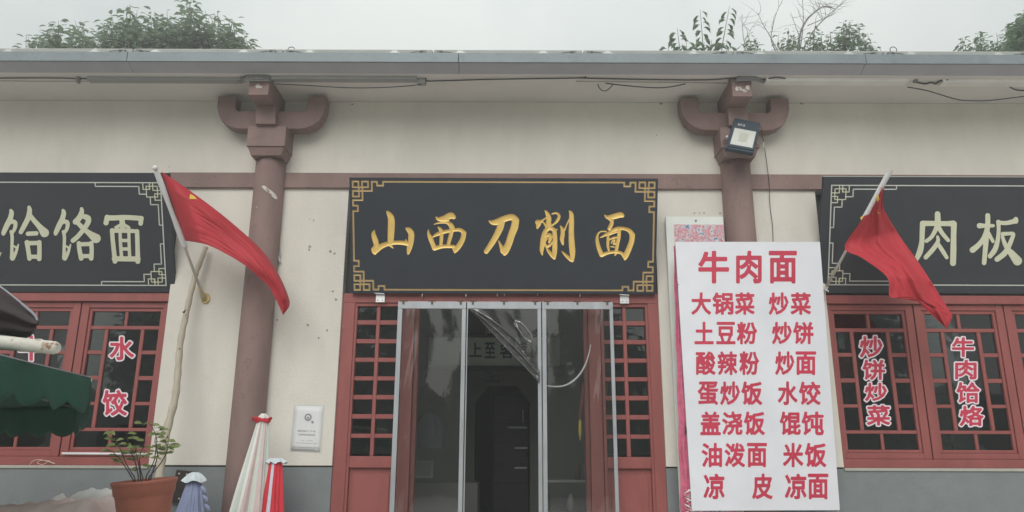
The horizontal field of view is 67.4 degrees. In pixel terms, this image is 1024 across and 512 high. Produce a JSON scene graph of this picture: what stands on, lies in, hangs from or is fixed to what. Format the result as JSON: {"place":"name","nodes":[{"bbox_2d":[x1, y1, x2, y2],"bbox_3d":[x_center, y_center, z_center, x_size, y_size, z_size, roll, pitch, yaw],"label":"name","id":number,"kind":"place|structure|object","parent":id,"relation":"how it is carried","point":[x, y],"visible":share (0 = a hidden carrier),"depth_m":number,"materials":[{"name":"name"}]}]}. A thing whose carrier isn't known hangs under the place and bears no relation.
{"place":"outdoors","nodes":[
{"label":"outdoors","id":0,"kind":"place"},
{"bbox_2d":[29,459,54,464],"bbox_3d":[-4.449,1.953,7.279,0.244,0.051,0.004,0,-15,0],"label":"wire tangle","id":1,"kind":"object","parent":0,"point":[41,460],"visible":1,"depth_m":7.28,"materials":[{"name":"white plastic"}]},
{"bbox_2d":[110,476,177,511],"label":"flower pot","id":2,"kind":"object","parent":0,"point":[155,494],"visible":0.99,"depth_m":5.20,"materials":[{"name":"ceramic"}]},
{"bbox_2d":[100,421,180,481],"bbox_3d":[-2.628,1.400,5.421,0.581,0.461,0.305,0,-15,0],"label":"rose bush","id":3,"kind":"object","parent":2,"relation":"on","point":[171,446],"visible":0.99,"depth_m":5.42,"materials":[{"name":"green plant"}]},
{"bbox_2d":[414,460,479,511],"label":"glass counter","id":4,"kind":"object","parent":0,"point":[436,496],"visible":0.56,"depth_m":8.03,"materials":[{"name":"glass"}]},
{"bbox_2d":[0,0,1023,52],"label":"sky","id":5,"kind":"structure","parent":0,"point":[905,25],"materials":[{"name":"white"}]},
{"bbox_2d":[583,50,731,53],"bbox_3d":[1.441,-2.040,8.073,1.464,0.389,1.023,0,-15,0],"label":"solar panel","id":6,"kind":"object","parent":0,"point":[657,52],"visible":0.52,"depth_m":7.58,"materials":[{"name":"grey metal"}]},
{"bbox_2d":[732,51,881,53],"bbox_3d":[2.922,-2.035,8.073,1.465,0.389,1.023,0,-15,0],"label":"solar panel","id":7,"kind":"object","parent":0,"point":[806,52],"visible":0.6,"depth_m":7.58,"materials":[{"name":"grey metal"}]},
{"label":"terrace","id":8,"kind":"structure","parent":0,"visible":0},
{"bbox_2d":[0,354,91,436],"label":"green parasol","id":9,"kind":"object","parent":8,"relation":"on","point":[38,400],"visible":1,"depth_m":3.67,"materials":[{"name":"fabric"}]},
{"bbox_2d":[0,488,115,511],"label":"covered goods","id":10,"kind":"object","parent":8,"relation":"on","point":[93,500],"visible":0.88,"depth_m":5.45,"materials":[{"name":"cloth tarpaulin"}]},
{"bbox_2d":[154,246,207,477],"bbox_3d":[-3.116,1.278,7.112,0.142,2.973,0.513,1,-15,-4],"label":"wooden pole","id":11,"kind":"object","parent":8,"relation":"on","point":[169,420],"visible":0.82,"depth_m":7.18,"materials":[{"name":"beige wood"}]},
{"bbox_2d":[176,472,209,511],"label":"covered parasol","id":12,"kind":"object","parent":8,"relation":"on","point":[192,498],"visible":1,"depth_m":6.72,"materials":[{"name":"blue fabric"}]},
{"bbox_2d":[229,413,271,511],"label":"striped parasol","id":13,"kind":"object","parent":8,"relation":"on","point":[248,493],"visible":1,"depth_m":6.71,"materials":[{"name":"white fabric"}]},
{"bbox_2d":[262,458,287,511],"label":"striped parasol","id":14,"kind":"object","parent":8,"relation":"on","point":[273,497],"visible":1,"depth_m":6.70,"materials":[{"name":"fabric"}]},
{"bbox_2d":[0,51,1023,511],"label":"restaurant building","id":15,"kind":"structure","parent":8,"relation":"on","point":[268,169],"depth_m":7.80,"materials":[{"name":"paint"}]},
{"bbox_2d":[17,334,42,361],"bbox_3d":[-4.786,0.916,7.641,0.282,0.281,0.002,0,-15,0],"label":"window lettering","id":16,"kind":"object","parent":15,"relation":"attached to","point":[30,356],"depth_m":7.63},
{"bbox_2d":[0,77,86,78],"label":"eave cable","id":17,"kind":"object","parent":15,"relation":"attached to","point":[39,78],"visible":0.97,"depth_m":7.71,"materials":[{"name":"grey plastic"}]},
{"bbox_2d":[29,81,87,81],"bbox_3d":[-4.797,-1.770,7.772,1.019,0.006,0.013,0,-15,0],"label":"eave cable","id":18,"kind":"object","parent":15,"relation":"attached to","point":[56,81],"visible":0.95,"depth_m":7.77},
{"bbox_2d":[0,48,133,51],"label":"solar panel","id":19,"kind":"object","parent":15,"relation":"on","point":[65,50],"visible":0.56,"depth_m":7.58,"materials":[{"name":"grey metal"}]},
{"bbox_2d":[75,76,80,83],"bbox_3d":[-4.353,-1.768,7.708,0.024,0.065,0.050,0,-15,0],"label":"cable clip","id":20,"kind":"object","parent":15,"relation":"attached to","point":[78,80],"visible":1,"depth_m":7.69,"materials":[{"name":"grey plastic"}]},
{"bbox_2d":[0,292,168,465],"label":"window","id":21,"kind":"structure","parent":15,"relation":"in","point":[67,319],"depth_m":7.62,"materials":[{"name":"red wood"}]},
{"bbox_2d":[0,172,175,291],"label":"shop sign","id":22,"kind":"object","parent":15,"relation":"attached to","point":[86,231],"visible":1,"depth_m":7.62,"materials":[{"name":"black wood"}]},
{"bbox_2d":[61,452,146,454],"bbox_3d":[-3.865,1.881,7.304,0.828,0.025,0.021,0,-15,0],"label":"fluorescent tube","id":23,"kind":"object","parent":15,"relation":"on","point":[78,453],"visible":0.72,"depth_m":7.29,"materials":[{"name":"white glass"}]},
{"bbox_2d":[101,335,135,416],"bbox_3d":[-3.876,1.180,7.571,0.286,0.803,0.002,0,-15,0],"label":"window lettering","id":24,"kind":"object","parent":15,"relation":"attached to","point":[121,347],"depth_m":7.52},
{"bbox_2d":[86,76,242,83],"bbox_3d":[-3.489,-1.771,7.730,1.544,0.034,0.081,0,-15,0],"label":"cable trunking","id":25,"kind":"object","parent":15,"relation":"attached to","point":[199,80],"visible":0.91,"depth_m":7.70,"materials":[{"name":"white plastic"}]},
{"bbox_2d":[172,470,192,502],"bbox_3d":[-3.078,2.154,7.172,0.183,0.302,0.048,0,-15,0],"label":"dark board","id":26,"kind":"object","parent":15,"relation":"attached to","point":[180,485],"visible":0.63,"depth_m":7.16,"materials":[{"name":"metal"}]},
{"bbox_2d":[134,49,283,51],"bbox_3d":[-2.998,-2.054,8.073,1.462,0.389,1.023,0,-15,0],"label":"solar panel","id":27,"kind":"object","parent":15,"relation":"on","point":[208,50],"visible":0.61,"depth_m":7.58,"materials":[{"name":"grey metal"}]},
{"bbox_2d":[152,165,289,313],"bbox_3d":[-2.707,-0.081,7.350,1.267,1.353,0.851,0,-15,0],"label":"wall flag","id":28,"kind":"object","parent":15,"relation":"attached to","point":[199,220],"depth_m":7.14,"materials":[{"name":"red fabric"}]},
{"bbox_2d":[238,74,273,82],"bbox_3d":[-2.561,-1.768,7.660,0.380,0.102,0.097,0,-15,0],"label":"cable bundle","id":29,"kind":"object","parent":15,"relation":"attached to","point":[254,77],"visible":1,"depth_m":7.64,"materials":[{"name":"grey plastic"}]},
{"bbox_2d":[290,405,323,452],"bbox_3d":[-1.952,1.645,7.316,0.300,0.445,0.011,0,-15,0],"label":"paper notice","id":30,"kind":"object","parent":15,"relation":"attached to","point":[307,429],"visible":1,"depth_m":7.32,"materials":[{"name":"grey"}]},
{"bbox_2d":[271,76,416,82],"bbox_3d":[-1.677,-1.773,7.698,1.455,0.034,0.080,0,-15,0],"label":"cable trunking","id":31,"kind":"object","parent":15,"relation":"attached to","point":[388,79],"visible":1,"depth_m":7.67,"materials":[{"name":"white plastic"}]},
{"bbox_2d":[275,83,421,87],"bbox_3d":[-1.623,-1.713,7.711,1.512,0.064,0.010,0,-15,0],"label":"eave cable","id":32,"kind":"object","parent":15,"relation":"attached to","point":[348,87],"visible":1,"depth_m":7.71,"materials":[{"name":"black rubber"}]},
{"bbox_2d":[284,49,433,52],"bbox_3d":[-1.519,-2.049,8.073,1.463,0.389,1.023,0,-15,0],"label":"solar panel","id":33,"kind":"object","parent":15,"relation":"on","point":[358,51],"visible":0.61,"depth_m":7.58,"materials":[{"name":"grey metal"}]},
{"bbox_2d":[417,78,425,85],"bbox_3d":[-0.903,-1.749,7.725,0.089,0.090,0.074,0,-15,0],"label":"junction box","id":34,"kind":"object","parent":15,"relation":"attached to","point":[422,81],"visible":1,"depth_m":7.70,"materials":[{"name":"grey plastic"}]},
{"bbox_2d":[389,300,465,511],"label":"plastic door curtain","id":35,"kind":"object","parent":15,"relation":"hanging from","point":[429,304],"visible":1,"depth_m":7.35,"materials":[{"name":"clear plastic"},{"name":"aluminium"}]},
{"bbox_2d":[416,414,444,447],"bbox_3d":[-0.866,1.801,7.901,0.355,0.340,0.142,0,-15,0],"label":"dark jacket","id":36,"kind":"object","parent":15,"relation":"hanging from","point":[430,431],"visible":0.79,"depth_m":7.85,"materials":[{"name":"grey fabric"}]},
{"bbox_2d":[483,318,499,333],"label":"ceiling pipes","id":37,"kind":"object","parent":15,"relation":"attached to","point":[491,325],"visible":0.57,"depth_m":9.11,"materials":[{"name":"metal"}]},
{"bbox_2d":[486,371,499,381],"bbox_3d":[-0.249,1.569,10.017,0.180,0.140,0.023,0,-15,0],"label":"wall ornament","id":38,"kind":"object","parent":15,"relation":"attached to","point":[491,377],"depth_m":10.00,"materials":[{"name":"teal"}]},
{"bbox_2d":[424,333,563,370],"bbox_3d":[-0.235,1.257,10.084,1.824,0.493,0.066,0,-15,0],"label":"wall plaque","id":39,"kind":"object","parent":15,"relation":"attached to","point":[488,352],"depth_m":10.07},
{"bbox_2d":[463,300,542,511],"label":"plastic door curtain","id":40,"kind":"object","parent":15,"relation":"hanging from","point":[502,304],"visible":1,"depth_m":7.43,"materials":[{"name":"clear plastic"},{"name":"aluminium"}]},
{"bbox_2d":[349,178,657,293],"bbox_3d":[-0.083,-0.245,7.629,3.026,1.190,0.467,0,-15,0],"label":"shop sign","id":41,"kind":"object","parent":15,"relation":"attached to","point":[510,235],"visible":1,"depth_m":7.59,"materials":[{"name":"black wood"}]},
{"bbox_2d":[426,76,585,81],"bbox_3d":[-0.847,-1.773,7.711,3.180,0.012,0.089,0,-15,1],"label":"eave cable","id":42,"kind":"object","parent":15,"relation":"attached to","point":[505,79],"visible":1,"depth_m":7.70,"materials":[{"name":"grey plastic"}]},
{"bbox_2d":[434,50,581,52],"bbox_3d":[-0.039,-2.045,8.073,1.464,0.389,1.023,0,-15,0],"label":"solar panel","id":43,"kind":"object","parent":15,"relation":"on","point":[507,51],"visible":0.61,"depth_m":7.58,"materials":[{"name":"grey metal"}]},
{"bbox_2d":[492,394,528,511],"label":"black cabinet","id":44,"kind":"object","parent":15,"relation":"on","point":[510,487],"visible":0.96,"depth_m":10.73,"materials":[{"name":"metal"}]},
{"bbox_2d":[542,431,585,511],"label":"storage shelf","id":45,"kind":"object","parent":15,"relation":"on","point":[567,480],"visible":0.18,"depth_m":8.35,"materials":[{"name":"grey metal"}]},
{"bbox_2d":[548,494,550,510],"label":"storage jar","id":46,"kind":"object","parent":45,"relation":"on","point":[549,504],"visible":0.34,"depth_m":8.41,"materials":[{"name":"grey"}]},
{"bbox_2d":[567,494,573,510],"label":"storage jar","id":47,"kind":"object","parent":45,"relation":"on","point":[570,500],"visible":1,"depth_m":8.41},
{"bbox_2d":[575,463,580,479],"bbox_3d":[0.732,2.389,8.523,0.074,0.180,0.074,0,-15,0],"label":"storage jar","id":48,"kind":"object","parent":45,"relation":"on","point":[577,472],"visible":1,"depth_m":8.49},
{"bbox_2d":[582,463,585,479],"bbox_3d":[0.817,2.389,8.523,0.074,0.180,0.074,0,-15,0],"label":"storage jar","id":49,"kind":"object","parent":45,"relation":"on","point":[583,473],"visible":0.44,"depth_m":8.50,"materials":[{"name":"grey"}]},
{"bbox_2d":[542,301,618,511],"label":"plastic door curtain","id":50,"kind":"object","parent":15,"relation":"hanging from","point":[605,305],"visible":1,"depth_m":7.37,"materials":[{"name":"clear plastic"},{"name":"aluminium"}]},
{"bbox_2d":[547,344,590,386],"bbox_3d":[0.543,1.063,7.451,0.458,0.418,0.019,0,-15,0],"label":"loose film edge","id":51,"kind":"object","parent":50,"relation":"attached to","point":[578,375],"visible":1,"depth_m":7.42,"materials":[{"name":"white plastic"}]},
{"bbox_2d":[578,383,583,439],"bbox_3d":[0.703,1.552,7.661,0.089,0.557,0.040,0,-15,0],"label":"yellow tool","id":52,"kind":"object","parent":15,"relation":"hanging from","point":[581,413],"visible":0.93,"depth_m":7.65,"materials":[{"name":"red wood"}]},
{"bbox_2d":[576,81,696,82],"bbox_3d":[1.423,-1.754,7.753,1.556,0.006,0.006,0,-15,-1],"label":"eave cable","id":53,"kind":"object","parent":15,"relation":"attached to","point":[650,82],"visible":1,"depth_m":7.75,"materials":[{"name":"black rubber"}]},
{"bbox_2d":[605,83,685,87],"bbox_3d":[1.341,-1.712,7.713,0.806,0.060,0.012,0,-15,0],"label":"eave cable","id":54,"kind":"object","parent":15,"relation":"attached to","point":[646,87],"visible":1,"depth_m":7.71,"materials":[{"name":"black rubber"}]},
{"bbox_2d":[581,77,785,80],"bbox_3d":[1.732,-1.772,7.682,2.122,0.012,0.064,0,-15,0],"label":"eave cable","id":55,"kind":"object","parent":15,"relation":"attached to","point":[675,79],"visible":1,"depth_m":7.69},
{"bbox_2d":[723,118,760,155],"bbox_3d":[2.305,-1.188,7.681,0.415,0.451,0.208,0,-15,0],"label":"floodlight","id":56,"kind":"object","parent":15,"relation":"attached to","point":[742,137],"visible":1,"depth_m":7.62,"materials":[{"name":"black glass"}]},
{"bbox_2d":[761,127,772,230],"bbox_3d":[2.585,-0.736,7.791,0.026,1.128,0.362,-7,-17,24],"label":"hanging wire","id":57,"kind":"object","parent":56,"relation":"hanging from","point":[768,179],"visible":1,"depth_m":7.91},
{"bbox_2d":[733,76,764,82],"bbox_3d":[2.365,-1.770,7.666,0.381,0.103,0.097,0,-15,0],"label":"cable bundle","id":58,"kind":"object","parent":15,"relation":"attached to","point":[748,78],"visible":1,"depth_m":7.64,"materials":[{"name":"grey plastic"}]},
{"bbox_2d":[763,78,908,85],"bbox_3d":[3.249,-1.752,7.717,1.421,0.034,0.101,0,-15,0],"label":"cable trunking","id":59,"kind":"object","parent":15,"relation":"attached to","point":[851,81],"visible":1,"depth_m":7.68,"materials":[{"name":"white plastic"}]},
{"bbox_2d":[838,333,844,348],"bbox_3d":[3.325,0.859,7.749,0.061,0.156,0.004,0,-15,0],"label":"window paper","id":60,"kind":"object","parent":15,"relation":"attached to","point":[841,340],"depth_m":7.75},
{"bbox_2d":[838,357,852,377],"bbox_3d":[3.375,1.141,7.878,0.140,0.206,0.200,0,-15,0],"label":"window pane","id":61,"kind":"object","parent":15,"relation":"in","point":[845,365],"visible":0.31,"depth_m":7.78,"materials":[{"name":"grey glass"}]},
{"bbox_2d":[858,335,891,426],"bbox_3d":[3.569,1.222,7.566,0.273,0.901,0.002,0,-15,0],"label":"window lettering","id":62,"kind":"object","parent":15,"relation":"attached to","point":[876,346],"depth_m":7.57},
{"bbox_2d":[823,170,951,327],"bbox_3d":[3.494,0.034,7.426,0.612,1.453,1.040,11,-18,-35],"label":"wall flag","id":63,"kind":"object","parent":15,"relation":"attached to","point":[876,240],"depth_m":7.25,"materials":[{"name":"fabric"}]},
{"bbox_2d":[820,176,1023,293],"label":"shop sign","id":64,"kind":"object","parent":15,"relation":"attached to","point":[960,235],"visible":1,"depth_m":7.65,"materials":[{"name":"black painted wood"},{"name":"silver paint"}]},
{"bbox_2d":[826,295,1023,468],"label":"window","id":65,"kind":"structure","parent":15,"relation":"in","point":[995,324],"depth_m":7.55,"materials":[{"name":"red wood"}]},
{"bbox_2d":[916,79,948,84],"bbox_3d":[4.243,-1.749,7.738,0.372,0.016,0.086,-2,-15,8],"label":"eave cable","id":66,"kind":"object","parent":15,"relation":"attached to","point":[931,82],"visible":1,"depth_m":7.75,"materials":[{"name":"black rubber"}]},
{"bbox_2d":[882,51,1023,54],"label":"solar panel","id":67,"kind":"object","parent":15,"relation":"on","point":[953,52],"visible":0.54,"depth_m":7.58,"materials":[{"name":"grey metal"}]},
{"bbox_2d":[907,87,1023,100],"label":"eave cable","id":68,"kind":"object","parent":15,"relation":"attached to","point":[964,100],"visible":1,"depth_m":7.68,"materials":[{"name":"black rubber"}]},
{"bbox_2d":[950,336,984,426],"bbox_3d":[4.475,1.232,7.564,0.286,0.895,0.002,0,-15,0],"label":"window lettering","id":69,"kind":"object","parent":15,"relation":"attached to","point":[971,416],"depth_m":7.55},
{"bbox_2d":[938,79,1023,86],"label":"cable trunking","id":70,"kind":"object","parent":15,"relation":"attached to","point":[982,83],"visible":1,"depth_m":7.71,"materials":[{"name":"white plastic"}]},
{"bbox_2d":[665,217,743,511],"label":"poster board","id":71,"kind":"object","parent":8,"relation":"on","point":[694,229],"visible":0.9,"depth_m":7.73,"materials":[{"name":"white plastic"}]},
{"bbox_2d":[675,242,839,511],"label":"menu board","id":72,"kind":"object","parent":8,"relation":"on","point":[757,390],"visible":1,"depth_m":7.10,"materials":[{"name":"white plastic"}]},
{"bbox_2d":[674,246,691,511],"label":"pink plastic strip","id":73,"kind":"object","parent":72,"relation":"hanging from","point":[685,500],"visible":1,"depth_m":7.07,"materials":[{"name":"plastic"}]},
{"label":"ground","id":74,"kind":"structure","parent":0,"visible":0},
{"bbox_2d":[0,286,38,337],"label":"dark folded awning","id":75,"kind":"object","parent":74,"relation":"on","point":[18,318],"visible":1,"depth_m":3.32,"materials":[{"name":"fabric"}]},
{"bbox_2d":[0,335,60,353],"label":"rusty pole","id":76,"kind":"object","parent":74,"relation":"on","point":[10,343],"visible":1,"depth_m":3.19,"materials":[{"name":"white metal"}]},
{"bbox_2d":[13,19,97,48],"bbox_3d":[-9.891,-0.169,15.655,1.795,11.535,2.887,10,-18,-32],"label":"broadleaf tree","id":77,"kind":"object","parent":74,"relation":"on","point":[58,42],"visible":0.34,"depth_m":16.49,"materials":[{"name":"green plant"}]},
{"bbox_2d":[78,0,261,48],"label":"broadleaf tree","id":78,"kind":"object","parent":74,"relation":"on","point":[179,37],"visible":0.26,"depth_m":17.05,"materials":[{"name":"green plant"}]},
{"bbox_2d":[659,6,736,50],"bbox_3d":[3.728,-0.008,14.542,1.707,10.719,0.720,0,-15,0],"label":"sapling tree","id":79,"kind":"object","parent":74,"relation":"on","point":[718,46],"visible":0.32,"depth_m":15.62,"materials":[{"name":"green plant"}]},
{"bbox_2d":[732,0,851,51],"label":"bare tree","id":80,"kind":"object","parent":74,"relation":"on","point":[805,21],"visible":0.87,"depth_m":18.36,"materials":[{"name":"plant"}]},
{"bbox_2d":[738,20,880,50],"bbox_3d":[6.695,-0.095,16.064,4.167,11.712,2.103,0,-15,0],"label":"broadleaf tree","id":81,"kind":"object","parent":74,"relation":"on","point":[846,42],"visible":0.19,"depth_m":17.10,"materials":[{"name":"green plant"}]},
{"bbox_2d":[953,29,1023,51],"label":"broadleaf tree","id":82,"kind":"object","parent":74,"relation":"on","point":[979,48],"visible":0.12,"depth_m":16.72,"materials":[{"name":"green plant"}]},
{"bbox_2d":[1002,10,1023,51],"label":"broadleaf tree","id":83,"kind":"object","parent":74,"relation":"on","point":[1015,37],"visible":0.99,"depth_m":14.11,"materials":[{"name":"green plant"}]}
]}

